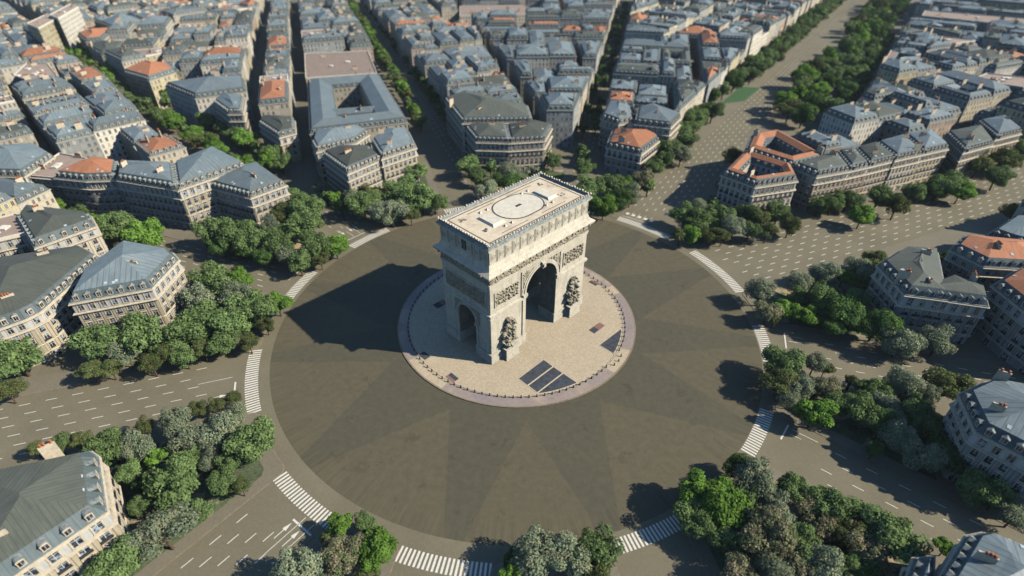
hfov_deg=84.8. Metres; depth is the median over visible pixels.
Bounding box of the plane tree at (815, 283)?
[808,281,818,300]
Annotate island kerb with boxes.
[397,267,635,406]
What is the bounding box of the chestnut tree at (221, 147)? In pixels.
[209,142,229,152]
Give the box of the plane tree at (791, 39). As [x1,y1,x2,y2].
[779,35,799,52]
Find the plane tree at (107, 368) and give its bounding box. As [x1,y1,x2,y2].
[91,358,123,379]
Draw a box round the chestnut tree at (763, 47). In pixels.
[760,45,777,50]
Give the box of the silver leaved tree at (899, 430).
[876,417,920,452]
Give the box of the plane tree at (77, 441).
[67,430,92,449]
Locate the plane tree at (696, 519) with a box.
[672,496,717,538]
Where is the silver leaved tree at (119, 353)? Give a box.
[106,341,143,367]
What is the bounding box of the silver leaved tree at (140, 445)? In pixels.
[118,428,156,461]
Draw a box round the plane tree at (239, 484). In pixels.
[227,475,251,495]
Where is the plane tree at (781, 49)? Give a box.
[769,45,787,65]
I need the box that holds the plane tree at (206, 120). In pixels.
[194,111,215,131]
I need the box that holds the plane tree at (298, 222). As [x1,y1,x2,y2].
[276,208,324,237]
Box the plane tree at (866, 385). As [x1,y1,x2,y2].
[851,378,876,394]
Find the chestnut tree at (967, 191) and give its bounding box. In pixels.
[948,181,978,203]
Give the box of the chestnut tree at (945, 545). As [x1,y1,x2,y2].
[932,536,953,555]
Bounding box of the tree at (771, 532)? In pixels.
[737,503,797,567]
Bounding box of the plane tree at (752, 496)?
[732,479,759,507]
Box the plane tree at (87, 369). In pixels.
[72,359,101,383]
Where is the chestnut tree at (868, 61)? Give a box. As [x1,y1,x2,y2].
[853,57,873,70]
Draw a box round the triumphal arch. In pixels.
[433,171,595,364]
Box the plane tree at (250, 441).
[221,415,275,462]
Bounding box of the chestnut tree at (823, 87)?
[809,81,831,95]
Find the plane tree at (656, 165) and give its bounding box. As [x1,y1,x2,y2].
[644,158,664,177]
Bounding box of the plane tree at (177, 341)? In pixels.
[154,327,187,350]
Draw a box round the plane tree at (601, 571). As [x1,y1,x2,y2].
[573,557,611,575]
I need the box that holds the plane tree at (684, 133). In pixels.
[676,122,692,142]
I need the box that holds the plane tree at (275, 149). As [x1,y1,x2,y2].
[258,144,280,155]
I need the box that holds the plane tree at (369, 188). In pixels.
[361,183,384,196]
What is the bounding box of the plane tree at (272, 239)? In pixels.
[262,226,294,252]
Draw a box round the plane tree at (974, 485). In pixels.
[955,467,1011,507]
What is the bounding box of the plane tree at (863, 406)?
[845,389,880,427]
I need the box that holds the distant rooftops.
[0,0,1023,123]
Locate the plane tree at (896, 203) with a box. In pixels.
[881,193,911,219]
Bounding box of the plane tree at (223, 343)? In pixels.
[204,328,240,355]
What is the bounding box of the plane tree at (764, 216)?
[747,204,776,223]
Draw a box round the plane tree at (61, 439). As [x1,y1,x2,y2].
[50,431,71,454]
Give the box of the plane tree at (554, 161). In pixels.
[545,154,561,171]
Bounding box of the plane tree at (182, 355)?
[168,344,197,369]
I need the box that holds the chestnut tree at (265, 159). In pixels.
[257,148,276,172]
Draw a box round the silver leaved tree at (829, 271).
[808,262,842,282]
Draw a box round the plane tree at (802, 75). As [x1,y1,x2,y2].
[791,73,815,83]
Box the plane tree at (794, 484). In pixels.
[775,471,815,505]
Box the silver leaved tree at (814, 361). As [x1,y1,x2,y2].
[803,351,828,375]
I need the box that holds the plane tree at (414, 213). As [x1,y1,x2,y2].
[402,205,420,225]
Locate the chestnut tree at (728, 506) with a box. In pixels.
[696,474,753,528]
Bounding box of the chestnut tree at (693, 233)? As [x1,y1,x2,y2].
[682,224,701,245]
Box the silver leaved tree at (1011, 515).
[993,496,1023,533]
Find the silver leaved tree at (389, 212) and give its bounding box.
[372,199,409,227]
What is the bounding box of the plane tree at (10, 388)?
[0,377,29,403]
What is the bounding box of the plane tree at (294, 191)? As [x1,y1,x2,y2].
[287,187,302,200]
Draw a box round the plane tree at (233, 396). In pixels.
[223,390,242,405]
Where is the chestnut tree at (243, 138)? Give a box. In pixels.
[232,128,259,153]
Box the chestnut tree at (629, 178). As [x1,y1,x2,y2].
[623,175,632,188]
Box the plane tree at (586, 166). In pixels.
[575,158,596,176]
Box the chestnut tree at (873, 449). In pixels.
[865,440,883,458]
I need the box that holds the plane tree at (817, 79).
[811,76,828,84]
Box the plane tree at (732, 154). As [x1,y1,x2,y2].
[721,146,742,163]
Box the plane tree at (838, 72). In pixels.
[822,67,844,78]
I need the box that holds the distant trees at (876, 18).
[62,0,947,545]
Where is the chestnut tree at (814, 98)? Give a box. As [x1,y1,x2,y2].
[802,92,827,110]
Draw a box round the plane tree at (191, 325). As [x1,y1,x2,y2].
[163,298,219,342]
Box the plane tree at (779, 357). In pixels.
[761,344,806,377]
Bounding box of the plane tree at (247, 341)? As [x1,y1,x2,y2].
[239,331,259,353]
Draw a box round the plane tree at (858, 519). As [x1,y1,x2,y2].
[853,499,882,526]
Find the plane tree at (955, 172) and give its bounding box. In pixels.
[943,169,968,182]
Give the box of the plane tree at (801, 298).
[784,285,811,306]
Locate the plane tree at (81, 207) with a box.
[67,204,90,213]
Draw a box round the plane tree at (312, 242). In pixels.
[298,229,331,257]
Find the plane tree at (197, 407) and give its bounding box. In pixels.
[187,399,207,417]
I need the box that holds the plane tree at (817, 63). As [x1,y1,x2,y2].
[804,56,825,70]
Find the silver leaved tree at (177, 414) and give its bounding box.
[156,406,192,435]
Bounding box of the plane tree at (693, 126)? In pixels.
[683,120,701,133]
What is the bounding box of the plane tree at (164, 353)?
[151,343,176,367]
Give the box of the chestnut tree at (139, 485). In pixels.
[131,470,155,494]
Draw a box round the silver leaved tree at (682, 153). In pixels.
[671,145,692,166]
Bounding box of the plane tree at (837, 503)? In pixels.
[807,485,861,523]
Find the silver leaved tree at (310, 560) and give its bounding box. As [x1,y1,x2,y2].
[269,545,324,575]
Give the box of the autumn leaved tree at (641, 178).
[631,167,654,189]
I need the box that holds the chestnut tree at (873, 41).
[863,37,881,51]
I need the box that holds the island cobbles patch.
[409,286,629,387]
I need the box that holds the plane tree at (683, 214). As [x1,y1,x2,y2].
[668,200,697,227]
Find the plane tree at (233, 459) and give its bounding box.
[213,452,240,474]
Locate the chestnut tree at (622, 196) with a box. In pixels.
[609,188,633,211]
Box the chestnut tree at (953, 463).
[923,432,967,474]
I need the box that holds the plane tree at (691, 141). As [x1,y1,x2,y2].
[680,134,700,148]
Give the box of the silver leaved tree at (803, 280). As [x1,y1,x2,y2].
[784,269,813,292]
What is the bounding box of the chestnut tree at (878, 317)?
[849,307,904,341]
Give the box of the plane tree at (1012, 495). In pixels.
[978,484,1019,510]
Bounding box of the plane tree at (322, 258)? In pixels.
[310,251,330,269]
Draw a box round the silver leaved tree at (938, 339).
[921,324,957,356]
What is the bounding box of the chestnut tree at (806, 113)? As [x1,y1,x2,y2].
[789,101,818,128]
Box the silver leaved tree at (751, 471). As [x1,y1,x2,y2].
[733,455,773,496]
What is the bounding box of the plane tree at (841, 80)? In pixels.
[834,76,860,89]
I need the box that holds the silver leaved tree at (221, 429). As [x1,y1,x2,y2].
[193,410,239,450]
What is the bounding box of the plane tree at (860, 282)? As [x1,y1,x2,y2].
[850,273,871,289]
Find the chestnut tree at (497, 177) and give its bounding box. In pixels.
[490,172,505,189]
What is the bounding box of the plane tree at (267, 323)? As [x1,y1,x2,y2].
[255,317,274,334]
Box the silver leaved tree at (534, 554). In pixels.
[509,523,561,575]
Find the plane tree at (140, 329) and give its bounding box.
[118,311,164,353]
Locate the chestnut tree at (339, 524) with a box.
[326,512,352,537]
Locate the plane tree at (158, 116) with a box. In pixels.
[152,107,175,129]
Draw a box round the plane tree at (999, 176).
[984,165,1017,190]
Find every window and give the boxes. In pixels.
[5,239,15,247]
[5,327,16,335]
[11,249,19,254]
[11,336,20,341]
[15,237,25,245]
[16,323,27,331]
[21,566,42,575]
[22,246,30,252]
[22,332,32,337]
[28,338,38,347]
[32,316,41,325]
[37,324,46,333]
[41,331,52,341]
[44,309,51,317]
[45,550,64,566]
[47,339,57,348]
[50,304,57,312]
[50,317,56,325]
[53,242,61,248]
[54,323,62,333]
[54,560,73,575]
[55,299,62,307]
[55,312,62,320]
[59,318,67,328]
[59,331,66,341]
[61,294,68,302]
[61,307,67,315]
[61,566,81,575]
[64,326,72,335]
[65,238,72,244]
[65,313,73,323]
[67,289,72,297]
[68,535,86,550]
[70,321,77,330]
[75,317,81,325]
[76,195,83,201]
[76,234,83,240]
[76,304,86,311]
[76,544,94,560]
[80,241,88,247]
[81,313,91,320]
[82,196,89,202]
[82,551,97,565]
[85,321,94,327]
[87,230,94,236]
[87,302,97,309]
[89,520,107,535]
[90,183,96,188]
[91,237,98,244]
[92,311,102,318]
[93,190,100,195]
[94,244,102,251]
[96,197,103,203]
[96,318,105,325]
[97,530,115,545]
[98,300,108,307]
[100,204,107,210]
[103,309,113,316]
[103,537,117,549]
[104,182,110,187]
[104,196,110,202]
[107,204,114,209]
[107,316,118,325]
[107,492,111,503]
[109,505,113,517]
[110,196,117,202]
[110,298,119,305]
[111,182,118,187]
[113,489,117,500]
[114,204,121,209]
[114,307,124,314]
[114,484,120,496]
[115,502,119,513]
[117,196,124,202]
[117,496,122,509]
[117,515,121,526]
[118,314,126,323]
[119,508,125,522]
[121,204,128,209]
[121,296,130,303]
[121,521,126,533]
[125,305,134,311]
[132,294,140,301]
[136,303,145,310]
[143,292,151,299]
[147,301,155,308]
[150,308,160,316]
[155,285,161,294]
[156,317,164,325]
[159,295,165,303]
[160,280,166,289]
[162,302,169,312]
[165,274,171,283]
[165,289,170,298]
[167,311,173,320]
[168,296,174,306]
[169,284,175,292]
[170,269,176,278]
[172,291,178,301]
[172,305,178,314]
[174,278,179,287]
[175,265,180,273]
[179,274,184,282]
[182,190,188,197]
[182,280,188,288]
[186,198,192,205]
[188,205,195,213]
[189,187,195,194]
[191,214,198,221]
[192,196,198,203]
[195,203,201,211]
[196,185,202,192]
[198,211,204,219]
[199,193,205,200]
[202,200,208,208]
[203,183,209,189]
[205,209,211,215]
[206,191,211,198]
[208,198,214,206]
[211,206,217,214]
[253,198,258,205]
[256,206,261,213]
[259,196,264,203]
[262,204,267,211]
[265,194,270,201]
[270,192,275,199]
[276,190,281,197]
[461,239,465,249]
[722,194,727,202]
[727,196,732,204]
[732,198,737,205]
[741,185,746,192]
[747,187,752,194]
[869,280,875,289]
[872,292,877,303]
[874,271,880,279]
[874,285,880,294]
[875,298,882,307]
[879,276,885,285]
[879,291,885,300]
[884,281,890,290]
[884,296,890,305]
[889,286,895,296]
[889,302,895,311]
[894,292,900,301]
[900,308,909,315]
[905,298,914,305]
[907,317,917,326]
[912,309,921,317]
[917,300,927,307]
[919,319,930,328]
[924,311,934,318]
[927,320,937,328]
[930,301,939,309]
[932,312,942,320]
[937,302,947,310]
[939,322,948,330]
[942,417,948,428]
[943,269,950,277]
[943,314,953,321]
[945,262,953,269]
[945,425,952,436]
[947,411,953,420]
[947,433,956,444]
[948,304,959,312]
[949,323,959,332]
[950,255,957,262]
[951,419,956,429]
[953,401,960,411]
[954,316,964,323]
[954,427,960,437]
[955,267,963,274]
[957,409,963,420]
[958,436,964,446]
[959,325,971,334]
[960,259,967,267]
[960,306,970,313]
[961,417,967,429]
[963,454,975,466]
[965,317,975,325]
[965,426,971,438]
[967,447,980,458]
[970,264,978,271]
[971,307,982,315]
[974,438,988,448]
[975,462,989,472]
[978,278,987,282]
[980,320,988,330]
[981,455,994,465]
[983,270,992,275]
[985,284,990,291]
[985,312,994,322]
[987,327,996,337]
[988,446,1002,456]
[989,278,997,283]
[989,290,997,299]
[989,469,1003,479]
[991,305,999,314]
[992,318,1002,329]
[994,270,1002,275]
[995,334,1003,344]
[995,463,1009,473]
[996,297,1005,306]
[998,312,1007,320]
[1000,325,1010,335]
[1003,453,1017,464]
[1004,303,1013,312]
[1005,342,1015,352]
[1006,318,1014,327]
[1010,333,1022,344]
[1011,481,1023,494]
[1012,309,1020,318]
[1014,349,1023,359]
[1017,326,1023,335]
[1017,474,1023,483]
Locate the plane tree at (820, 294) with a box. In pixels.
[808,279,837,314]
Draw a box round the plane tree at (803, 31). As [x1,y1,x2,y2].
[790,25,810,39]
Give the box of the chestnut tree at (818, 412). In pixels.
[792,398,839,428]
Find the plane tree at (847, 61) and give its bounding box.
[842,53,862,65]
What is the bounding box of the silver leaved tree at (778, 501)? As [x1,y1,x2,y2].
[764,489,797,521]
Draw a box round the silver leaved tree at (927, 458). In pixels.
[900,437,955,472]
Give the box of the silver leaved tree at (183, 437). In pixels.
[163,421,211,453]
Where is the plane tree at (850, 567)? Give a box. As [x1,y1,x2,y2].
[831,555,862,575]
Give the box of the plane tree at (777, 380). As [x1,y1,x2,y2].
[756,366,800,396]
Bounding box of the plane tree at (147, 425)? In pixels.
[131,414,154,435]
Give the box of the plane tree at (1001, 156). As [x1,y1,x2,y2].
[987,145,1023,167]
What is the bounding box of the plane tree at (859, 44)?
[844,39,864,52]
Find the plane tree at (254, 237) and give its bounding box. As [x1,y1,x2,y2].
[232,227,273,255]
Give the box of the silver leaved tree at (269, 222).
[259,213,281,231]
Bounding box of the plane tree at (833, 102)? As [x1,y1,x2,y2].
[818,97,846,112]
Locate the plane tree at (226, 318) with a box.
[207,294,254,337]
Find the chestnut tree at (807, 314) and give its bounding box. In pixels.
[791,304,820,327]
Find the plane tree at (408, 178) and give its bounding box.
[396,172,415,189]
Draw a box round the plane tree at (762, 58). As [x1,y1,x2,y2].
[747,55,772,71]
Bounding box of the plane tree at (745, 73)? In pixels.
[729,67,748,89]
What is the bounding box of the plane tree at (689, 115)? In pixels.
[682,108,696,122]
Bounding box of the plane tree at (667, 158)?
[651,151,674,166]
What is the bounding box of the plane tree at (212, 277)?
[186,260,232,300]
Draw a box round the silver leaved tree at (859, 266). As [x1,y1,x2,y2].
[841,256,875,277]
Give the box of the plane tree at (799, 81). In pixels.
[793,76,812,89]
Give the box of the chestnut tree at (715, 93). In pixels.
[708,87,721,101]
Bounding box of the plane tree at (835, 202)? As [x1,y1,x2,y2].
[820,192,845,215]
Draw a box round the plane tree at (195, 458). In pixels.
[170,445,203,471]
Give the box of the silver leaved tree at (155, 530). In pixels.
[117,501,200,562]
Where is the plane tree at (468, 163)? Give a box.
[456,154,479,177]
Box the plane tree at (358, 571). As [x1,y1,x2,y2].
[352,564,380,575]
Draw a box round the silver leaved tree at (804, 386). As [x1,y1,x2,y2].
[786,373,816,399]
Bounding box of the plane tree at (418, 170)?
[403,161,427,182]
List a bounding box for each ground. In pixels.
[0,0,1023,575]
[106,170,935,575]
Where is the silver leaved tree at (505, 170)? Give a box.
[499,161,521,176]
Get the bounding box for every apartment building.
[0,14,22,24]
[0,46,22,62]
[0,53,23,94]
[0,77,21,112]
[0,85,7,94]
[0,95,19,111]
[0,108,37,142]
[0,124,39,146]
[0,143,55,182]
[0,176,59,210]
[0,192,20,215]
[0,245,99,379]
[0,439,130,575]
[1,41,15,46]
[2,27,29,36]
[3,120,21,126]
[7,31,39,45]
[10,41,40,53]
[12,73,59,119]
[14,77,67,124]
[17,204,108,256]
[18,42,64,63]
[18,82,75,130]
[25,88,83,132]
[28,93,89,151]
[37,105,98,154]
[42,4,60,14]
[45,116,96,153]
[51,121,104,157]
[53,156,133,216]
[58,62,87,92]
[68,65,107,97]
[68,240,190,329]
[78,26,109,58]
[79,9,97,15]
[81,13,95,28]
[82,74,118,95]
[84,90,125,113]
[87,39,122,66]
[87,107,146,163]
[94,14,109,27]
[94,95,138,116]
[101,13,141,30]
[104,44,146,83]
[116,159,192,229]
[119,122,157,160]
[121,35,158,49]
[123,60,177,108]
[127,7,160,16]
[134,10,156,19]
[134,47,165,61]
[134,128,188,162]
[136,25,169,46]
[137,14,174,38]
[161,0,190,4]
[162,4,199,15]
[162,59,183,79]
[165,76,254,131]
[171,39,212,48]
[172,24,215,37]
[173,146,244,228]
[174,22,217,33]
[178,23,204,27]
[179,12,219,28]
[179,48,203,78]
[200,51,250,88]
[204,44,251,82]
[208,69,241,76]
[212,162,290,228]
[214,92,253,146]
[221,25,256,56]
[222,59,249,95]
[225,27,255,64]
[234,10,259,45]
[258,79,295,120]
[258,115,301,161]
[263,58,294,92]
[263,65,294,97]
[265,45,294,80]
[266,35,293,66]
[266,54,294,86]
[270,0,291,21]
[299,8,332,19]
[301,21,331,30]
[301,29,324,36]
[302,33,345,52]
[307,70,407,149]
[312,125,370,181]
[315,8,335,23]
[321,145,383,198]
[324,0,344,8]
[332,105,374,116]
[371,127,419,187]
[382,7,406,41]
[389,13,423,37]
[390,0,426,4]
[402,34,423,68]
[413,49,440,80]
[419,51,449,82]
[427,64,447,105]
[431,30,459,51]
[433,24,468,32]
[438,68,474,103]
[442,43,487,55]
[444,90,531,156]
[448,47,491,59]
[449,27,475,46]
[449,80,486,95]
[457,0,459,14]
[463,54,491,76]
[465,121,511,171]
[472,72,510,87]
[480,23,514,46]
[483,81,517,95]
[488,6,516,19]
[492,90,523,103]
[496,42,515,79]
[506,120,552,171]
[507,25,527,44]
[509,59,532,98]
[516,42,549,68]
[516,44,545,47]
[523,79,547,119]
[528,30,545,45]
[532,66,556,82]
[534,89,581,131]
[539,89,579,147]
[541,3,560,12]
[545,32,567,42]
[546,37,576,69]
[546,73,588,121]
[561,70,591,104]
[575,37,602,65]
[578,42,600,85]
[580,12,610,41]
[594,26,607,54]
[598,99,633,151]
[604,122,659,175]
[606,91,635,115]
[609,76,637,94]
[613,61,659,85]
[615,60,659,68]
[617,51,641,63]
[620,38,689,50]
[625,23,668,40]
[626,37,655,40]
[633,103,681,154]
[634,93,667,107]
[635,83,667,97]
[641,45,660,66]
[644,6,670,15]
[658,0,675,4]
[659,57,675,108]
[660,46,690,67]
[670,31,688,44]
[670,64,691,107]
[670,77,705,109]
[672,89,697,120]
[679,25,712,59]
[693,29,719,71]
[695,45,720,80]
[698,58,728,87]
[701,64,722,102]
[706,9,727,17]
[716,144,798,215]
[717,4,744,14]
[717,29,750,61]
[719,44,744,69]
[719,47,740,81]
[722,24,742,31]
[738,0,761,7]
[739,24,762,56]
[743,128,823,167]
[757,10,786,36]
[790,150,848,209]
[796,129,842,154]
[818,101,879,145]
[825,134,860,148]
[837,147,867,193]
[853,101,903,142]
[856,142,894,196]
[861,87,893,102]
[865,246,947,334]
[868,77,906,92]
[875,55,917,84]
[877,114,925,141]
[878,132,922,190]
[880,98,911,113]
[886,48,920,59]
[887,51,921,61]
[889,79,925,97]
[894,45,923,55]
[894,270,989,343]
[897,36,913,41]
[899,556,935,575]
[903,58,936,76]
[903,102,955,137]
[906,71,954,97]
[907,18,943,27]
[907,18,975,31]
[908,129,948,185]
[913,31,940,44]
[913,91,943,110]
[920,50,978,74]
[922,57,938,65]
[923,96,961,129]
[927,63,946,73]
[930,78,992,129]
[931,0,956,7]
[935,532,1023,575]
[936,69,1010,108]
[938,48,987,75]
[938,125,993,176]
[940,368,1023,510]
[941,235,1023,292]
[964,45,1012,65]
[969,106,999,126]
[972,268,1023,374]
[974,115,1021,170]
[980,0,1023,9]
[984,16,1023,31]
[985,21,1023,30]
[985,215,1023,239]
[995,97,1023,139]
[996,33,1023,50]
[1003,47,1023,58]
[1011,199,1023,218]
[1016,55,1023,76]
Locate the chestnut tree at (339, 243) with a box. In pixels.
[322,234,349,258]
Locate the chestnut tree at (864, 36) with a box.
[852,31,869,41]
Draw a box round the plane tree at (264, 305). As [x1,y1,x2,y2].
[238,289,277,327]
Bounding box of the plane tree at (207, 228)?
[190,216,232,245]
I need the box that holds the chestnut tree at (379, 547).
[356,525,398,572]
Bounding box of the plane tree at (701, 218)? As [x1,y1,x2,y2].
[688,207,719,232]
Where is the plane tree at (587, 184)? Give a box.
[575,173,607,195]
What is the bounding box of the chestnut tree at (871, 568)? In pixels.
[847,552,885,575]
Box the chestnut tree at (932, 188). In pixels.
[916,180,943,200]
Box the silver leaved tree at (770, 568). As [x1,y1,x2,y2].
[751,544,795,575]
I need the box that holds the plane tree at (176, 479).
[142,450,200,510]
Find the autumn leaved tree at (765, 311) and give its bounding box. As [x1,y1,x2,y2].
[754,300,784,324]
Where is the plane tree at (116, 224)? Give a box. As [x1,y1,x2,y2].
[93,210,138,239]
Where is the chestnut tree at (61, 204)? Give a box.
[55,198,66,208]
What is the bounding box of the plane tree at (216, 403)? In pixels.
[207,396,226,412]
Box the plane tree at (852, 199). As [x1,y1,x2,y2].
[834,189,866,211]
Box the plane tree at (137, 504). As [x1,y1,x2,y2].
[125,493,155,515]
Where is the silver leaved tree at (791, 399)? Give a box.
[776,389,800,408]
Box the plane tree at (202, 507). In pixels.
[182,497,213,522]
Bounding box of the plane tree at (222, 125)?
[213,121,228,135]
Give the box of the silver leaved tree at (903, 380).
[887,365,925,398]
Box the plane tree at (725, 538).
[705,522,752,555]
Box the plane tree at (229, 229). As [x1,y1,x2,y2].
[215,219,257,252]
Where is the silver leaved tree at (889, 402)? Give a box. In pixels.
[869,390,909,420]
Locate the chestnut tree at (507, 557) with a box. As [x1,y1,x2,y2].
[503,545,522,570]
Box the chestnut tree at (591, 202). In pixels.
[588,194,598,215]
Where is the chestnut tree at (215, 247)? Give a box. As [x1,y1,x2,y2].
[206,234,229,257]
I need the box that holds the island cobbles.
[409,274,623,396]
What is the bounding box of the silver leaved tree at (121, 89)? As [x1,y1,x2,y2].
[115,86,127,92]
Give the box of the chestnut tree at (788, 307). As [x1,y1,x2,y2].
[773,298,800,320]
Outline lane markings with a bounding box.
[0,17,1022,567]
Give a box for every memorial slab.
[419,352,429,359]
[433,299,445,307]
[445,373,458,381]
[518,359,576,393]
[589,280,598,285]
[589,322,604,332]
[599,329,621,353]
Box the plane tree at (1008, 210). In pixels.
[997,202,1019,219]
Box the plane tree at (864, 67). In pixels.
[851,63,869,76]
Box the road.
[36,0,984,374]
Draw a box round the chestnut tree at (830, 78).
[818,74,836,91]
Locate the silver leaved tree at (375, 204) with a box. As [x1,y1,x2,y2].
[366,200,386,223]
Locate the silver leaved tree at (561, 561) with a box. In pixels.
[546,530,592,575]
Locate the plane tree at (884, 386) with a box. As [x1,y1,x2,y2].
[869,376,896,398]
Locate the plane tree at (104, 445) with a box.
[79,426,129,465]
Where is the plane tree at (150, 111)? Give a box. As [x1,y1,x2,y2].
[144,106,164,125]
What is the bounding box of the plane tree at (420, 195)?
[398,182,435,215]
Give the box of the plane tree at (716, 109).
[707,101,725,123]
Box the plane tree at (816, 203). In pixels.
[807,194,827,216]
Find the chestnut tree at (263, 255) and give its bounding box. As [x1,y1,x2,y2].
[251,247,275,268]
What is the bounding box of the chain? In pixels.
[408,273,624,396]
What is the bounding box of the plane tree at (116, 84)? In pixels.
[113,82,124,86]
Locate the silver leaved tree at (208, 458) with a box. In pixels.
[197,445,218,470]
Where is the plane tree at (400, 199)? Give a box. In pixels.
[394,194,413,209]
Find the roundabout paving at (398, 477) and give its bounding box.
[270,216,762,545]
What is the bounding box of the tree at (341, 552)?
[319,533,364,575]
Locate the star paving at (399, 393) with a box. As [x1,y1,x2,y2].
[270,230,757,540]
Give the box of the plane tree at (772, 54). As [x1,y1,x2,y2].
[763,48,779,63]
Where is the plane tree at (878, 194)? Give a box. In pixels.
[867,183,893,209]
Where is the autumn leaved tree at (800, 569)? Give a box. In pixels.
[782,544,823,575]
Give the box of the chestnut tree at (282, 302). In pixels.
[269,291,294,315]
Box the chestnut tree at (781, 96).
[774,90,797,114]
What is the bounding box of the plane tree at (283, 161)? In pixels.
[270,151,292,173]
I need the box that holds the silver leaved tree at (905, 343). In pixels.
[878,322,928,358]
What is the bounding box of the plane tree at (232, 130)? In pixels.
[224,126,241,147]
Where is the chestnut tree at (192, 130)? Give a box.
[178,125,204,139]
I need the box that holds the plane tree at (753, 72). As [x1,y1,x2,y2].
[744,66,760,84]
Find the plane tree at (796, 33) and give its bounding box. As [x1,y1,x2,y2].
[782,30,800,43]
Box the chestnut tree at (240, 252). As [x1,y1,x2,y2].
[229,241,251,260]
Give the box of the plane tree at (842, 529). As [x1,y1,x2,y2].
[827,519,866,548]
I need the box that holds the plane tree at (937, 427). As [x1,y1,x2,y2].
[919,412,945,439]
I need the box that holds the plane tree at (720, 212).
[705,204,736,226]
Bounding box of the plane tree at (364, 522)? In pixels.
[354,509,377,535]
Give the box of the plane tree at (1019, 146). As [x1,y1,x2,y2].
[1013,138,1023,159]
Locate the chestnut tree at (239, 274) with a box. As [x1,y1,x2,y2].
[227,265,254,284]
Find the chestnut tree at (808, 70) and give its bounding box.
[791,63,820,79]
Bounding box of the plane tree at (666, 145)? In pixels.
[657,139,681,153]
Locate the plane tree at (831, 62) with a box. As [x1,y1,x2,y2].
[823,58,839,68]
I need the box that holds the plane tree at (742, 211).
[735,203,762,221]
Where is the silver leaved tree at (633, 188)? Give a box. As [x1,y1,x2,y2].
[624,181,640,207]
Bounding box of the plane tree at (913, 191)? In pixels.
[900,183,926,199]
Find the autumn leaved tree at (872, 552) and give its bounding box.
[844,529,889,574]
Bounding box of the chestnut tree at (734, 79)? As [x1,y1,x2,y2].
[724,71,743,92]
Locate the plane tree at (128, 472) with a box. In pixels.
[113,457,142,484]
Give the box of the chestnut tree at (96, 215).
[89,212,113,236]
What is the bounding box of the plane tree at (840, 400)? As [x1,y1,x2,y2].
[825,390,856,416]
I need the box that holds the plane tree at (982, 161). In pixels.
[969,150,996,178]
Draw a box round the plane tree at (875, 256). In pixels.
[861,250,888,268]
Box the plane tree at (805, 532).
[781,522,821,561]
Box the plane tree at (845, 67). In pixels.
[832,64,851,77]
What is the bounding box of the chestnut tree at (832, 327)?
[820,316,846,338]
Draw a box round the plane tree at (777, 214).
[766,198,790,223]
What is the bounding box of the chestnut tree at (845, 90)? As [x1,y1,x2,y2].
[834,81,858,99]
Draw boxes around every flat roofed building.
[0,213,34,256]
[14,62,56,81]
[26,13,65,48]
[30,153,85,209]
[50,3,86,49]
[304,50,376,82]
[460,5,527,27]
[921,10,1023,31]
[979,73,1023,100]
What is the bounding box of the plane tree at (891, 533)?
[858,502,933,563]
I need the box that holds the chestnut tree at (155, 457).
[143,447,169,468]
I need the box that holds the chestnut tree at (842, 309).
[823,293,865,327]
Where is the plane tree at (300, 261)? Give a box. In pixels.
[286,246,311,275]
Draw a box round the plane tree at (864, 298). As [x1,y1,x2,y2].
[845,287,871,306]
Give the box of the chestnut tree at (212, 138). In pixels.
[202,134,224,148]
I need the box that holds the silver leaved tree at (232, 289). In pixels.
[217,279,253,307]
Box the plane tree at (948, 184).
[926,173,962,199]
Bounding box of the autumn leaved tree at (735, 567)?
[719,550,758,575]
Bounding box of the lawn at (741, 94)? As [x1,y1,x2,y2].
[722,87,758,102]
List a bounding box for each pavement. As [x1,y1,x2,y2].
[0,0,1023,575]
[398,267,634,407]
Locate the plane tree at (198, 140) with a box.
[188,131,219,147]
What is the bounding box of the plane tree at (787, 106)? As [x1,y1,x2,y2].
[772,98,802,122]
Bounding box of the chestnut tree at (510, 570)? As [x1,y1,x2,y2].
[497,560,521,575]
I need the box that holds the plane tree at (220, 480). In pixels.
[205,464,235,495]
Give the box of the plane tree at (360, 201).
[344,189,380,217]
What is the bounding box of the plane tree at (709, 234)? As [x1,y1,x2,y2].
[700,227,722,245]
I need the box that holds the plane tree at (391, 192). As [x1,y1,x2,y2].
[381,179,409,201]
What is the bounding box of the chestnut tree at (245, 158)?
[232,154,254,163]
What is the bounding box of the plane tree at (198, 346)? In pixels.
[189,338,211,361]
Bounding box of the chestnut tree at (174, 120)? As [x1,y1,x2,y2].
[161,110,185,134]
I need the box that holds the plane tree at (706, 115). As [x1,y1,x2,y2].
[699,108,709,124]
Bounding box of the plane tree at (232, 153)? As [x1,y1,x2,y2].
[228,152,240,156]
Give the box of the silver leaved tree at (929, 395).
[913,383,942,404]
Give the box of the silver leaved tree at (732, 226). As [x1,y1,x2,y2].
[721,214,747,240]
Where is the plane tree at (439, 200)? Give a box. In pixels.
[428,194,448,214]
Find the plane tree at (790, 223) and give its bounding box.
[778,212,801,237]
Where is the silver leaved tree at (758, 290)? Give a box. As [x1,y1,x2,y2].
[743,277,776,301]
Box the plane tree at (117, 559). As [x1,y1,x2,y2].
[81,532,143,575]
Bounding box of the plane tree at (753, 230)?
[739,220,762,241]
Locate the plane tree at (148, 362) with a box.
[137,352,162,376]
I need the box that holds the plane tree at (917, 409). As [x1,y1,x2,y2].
[901,392,935,432]
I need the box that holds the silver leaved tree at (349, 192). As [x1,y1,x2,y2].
[343,188,357,199]
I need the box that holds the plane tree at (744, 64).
[739,58,755,67]
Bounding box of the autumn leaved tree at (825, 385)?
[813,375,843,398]
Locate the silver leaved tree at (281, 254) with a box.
[269,240,301,262]
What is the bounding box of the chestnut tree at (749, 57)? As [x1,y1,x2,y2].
[744,54,757,61]

